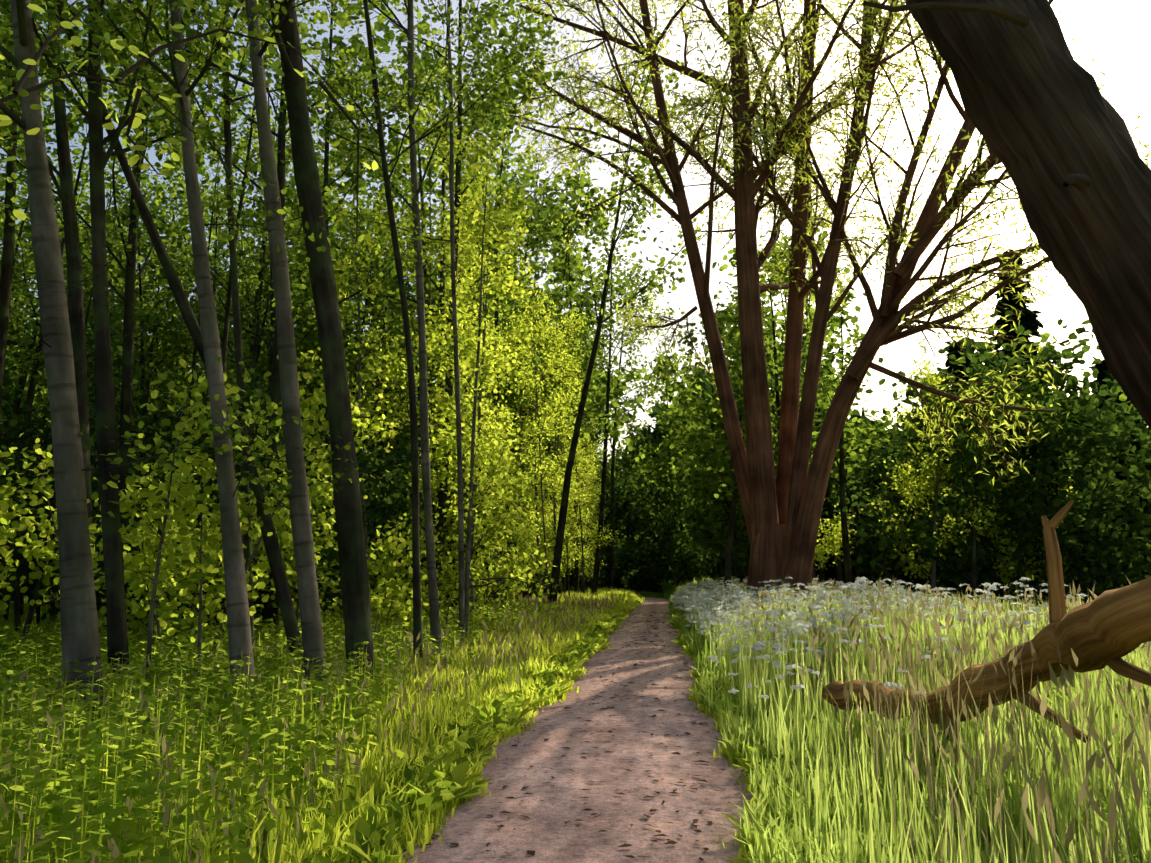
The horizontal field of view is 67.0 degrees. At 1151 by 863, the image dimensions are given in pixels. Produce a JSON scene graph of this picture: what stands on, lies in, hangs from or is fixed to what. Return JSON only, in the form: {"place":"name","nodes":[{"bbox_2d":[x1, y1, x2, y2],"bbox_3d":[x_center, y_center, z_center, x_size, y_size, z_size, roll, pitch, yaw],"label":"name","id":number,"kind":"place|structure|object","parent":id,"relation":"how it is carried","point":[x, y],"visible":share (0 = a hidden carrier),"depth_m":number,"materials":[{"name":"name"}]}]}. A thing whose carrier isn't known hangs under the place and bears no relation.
{"place":"outdoors","nodes":[
{"label":"outdoors","id":0,"kind":"place"},
{"bbox_2d":[0,4,377,241],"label":"branch","id":1,"kind":"object","parent":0,"point":[119,44],"depth_m":4.77,"materials":[{"name":"green plant"}]},
{"bbox_2d":[0,0,575,716],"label":"tree","id":2,"kind":"object","parent":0,"point":[354,580],"depth_m":11.62,"materials":[{"name":"green plant"}]},
{"bbox_2d":[0,587,1073,862],"bbox_3d":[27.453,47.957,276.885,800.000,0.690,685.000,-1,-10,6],"label":"ground","id":3,"kind":"structure","parent":0,"point":[642,594],"depth_m":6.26,"materials":[{"name":"green plant"}]},
{"bbox_2d":[11,0,464,729],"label":"tree trunks","id":4,"kind":"object","parent":3,"relation":"on","point":[79,632],"visible":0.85,"depth_m":9.37,"materials":[{"name":"grey plant"}]},
{"bbox_2d":[0,599,557,862],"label":"nettle","id":5,"kind":"object","parent":3,"relation":"on","point":[67,829],"depth_m":6.54,"materials":[{"name":"green plant"}]},
{"bbox_2d":[0,305,596,639],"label":"undergrowth shrubs","id":6,"kind":"object","parent":3,"relation":"on","point":[388,504],"visible":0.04,"depth_m":21.88,"materials":[{"name":"green plant"}]},
{"bbox_2d":[0,586,605,758],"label":"forest floor grass","id":7,"kind":"structure","parent":3,"relation":"on","point":[10,623],"depth_m":24.10,"materials":[{"name":"green plant"}]},
{"bbox_2d":[0,67,1086,693],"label":"young tree","id":8,"kind":"object","parent":3,"relation":"on","point":[182,555],"depth_m":21.43,"materials":[{"name":"green plant"}]},
{"bbox_2d":[0,316,1149,591],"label":"forest foliage","id":9,"kind":"object","parent":3,"relation":"on","point":[648,434],"visible":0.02,"depth_m":96.17,"materials":[{"name":"green plant"}]},
{"bbox_2d":[0,575,1150,862],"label":"grass seed heads","id":10,"kind":"object","parent":3,"relation":"on","point":[1068,731],"depth_m":6.60,"materials":[{"name":"plant"}]},
{"bbox_2d":[0,580,1150,862],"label":"grass stalks","id":11,"kind":"object","parent":3,"relation":"on","point":[958,744],"depth_m":5.30,"materials":[{"name":"green plant"}]},
{"bbox_2d":[44,610,1142,862],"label":"weed leaves","id":12,"kind":"object","parent":3,"relation":"on","point":[432,776],"visible":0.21,"depth_m":6.62,"materials":[{"name":"green plant"}]},
{"bbox_2d":[566,310,1150,606],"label":"trees","id":13,"kind":"object","parent":3,"relation":"on","point":[1064,462],"visible":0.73,"depth_m":31.21,"materials":[{"name":"green plant"}]},
{"bbox_2d":[677,580,1140,798],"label":"wildflower stems","id":14,"kind":"object","parent":3,"relation":"on","point":[694,633],"visible":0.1,"depth_m":10.55,"materials":[{"name":"green plant"}]},
{"bbox_2d":[670,577,1148,698],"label":"white wildflowers","id":15,"kind":"object","parent":3,"relation":"on","point":[687,599],"visible":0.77,"depth_m":11.89,"materials":[{"name":"white plant"}]},
{"bbox_2d":[0,0,1150,642],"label":"forest","id":16,"kind":"object","parent":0,"point":[686,418],"depth_m":35.61,"materials":[{"name":"green plant"}]},
{"bbox_2d":[0,0,1150,470],"label":"sky","id":17,"kind":"structure","parent":0,"point":[1117,33],"materials":[{"name":"white"}]},
{"bbox_2d":[403,597,751,862],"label":"path","id":18,"kind":"structure","parent":0,"point":[557,839],"depth_m":7.02,"materials":[{"name":"brown soil"}]},
{"bbox_2d":[382,600,763,862],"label":"edge grass","id":19,"kind":"structure","parent":18,"relation":"on","point":[549,702],"depth_m":8.38,"materials":[{"name":"green plant"}]},
{"bbox_2d":[408,612,744,860],"bbox_3d":[1.511,5.081,20.772,2.625,0.069,40.152,-1,-10,6],"label":"path debris","id":20,"kind":"object","parent":18,"relation":"on","point":[530,852],"visible":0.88,"depth_m":7.37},
{"bbox_2d":[433,0,1150,599],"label":"willow tree","id":21,"kind":"object","parent":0,"point":[782,514],"depth_m":23.48,"materials":[{"name":"brown plant"}]},
{"bbox_2d":[658,576,1150,862],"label":"grass","id":22,"kind":"structure","parent":0,"point":[785,833],"depth_m":5.62,"materials":[{"name":"green plant"}]},
{"bbox_2d":[822,499,1150,742],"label":"fallen log","id":23,"kind":"object","parent":22,"relation":"on","point":[1110,628],"visible":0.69,"depth_m":5.12,"materials":[{"name":"brown wood"}]},
{"bbox_2d":[815,250,1150,605],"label":"conifer","id":24,"kind":"object","parent":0,"point":[1030,321],"depth_m":54.89,"materials":[{"name":"green plant"}]},
{"bbox_2d":[863,0,1150,429],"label":"tree","id":25,"kind":"object","parent":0,"point":[1045,117],"depth_m":5.57,"materials":[{"name":"brown wood"}]}
]}

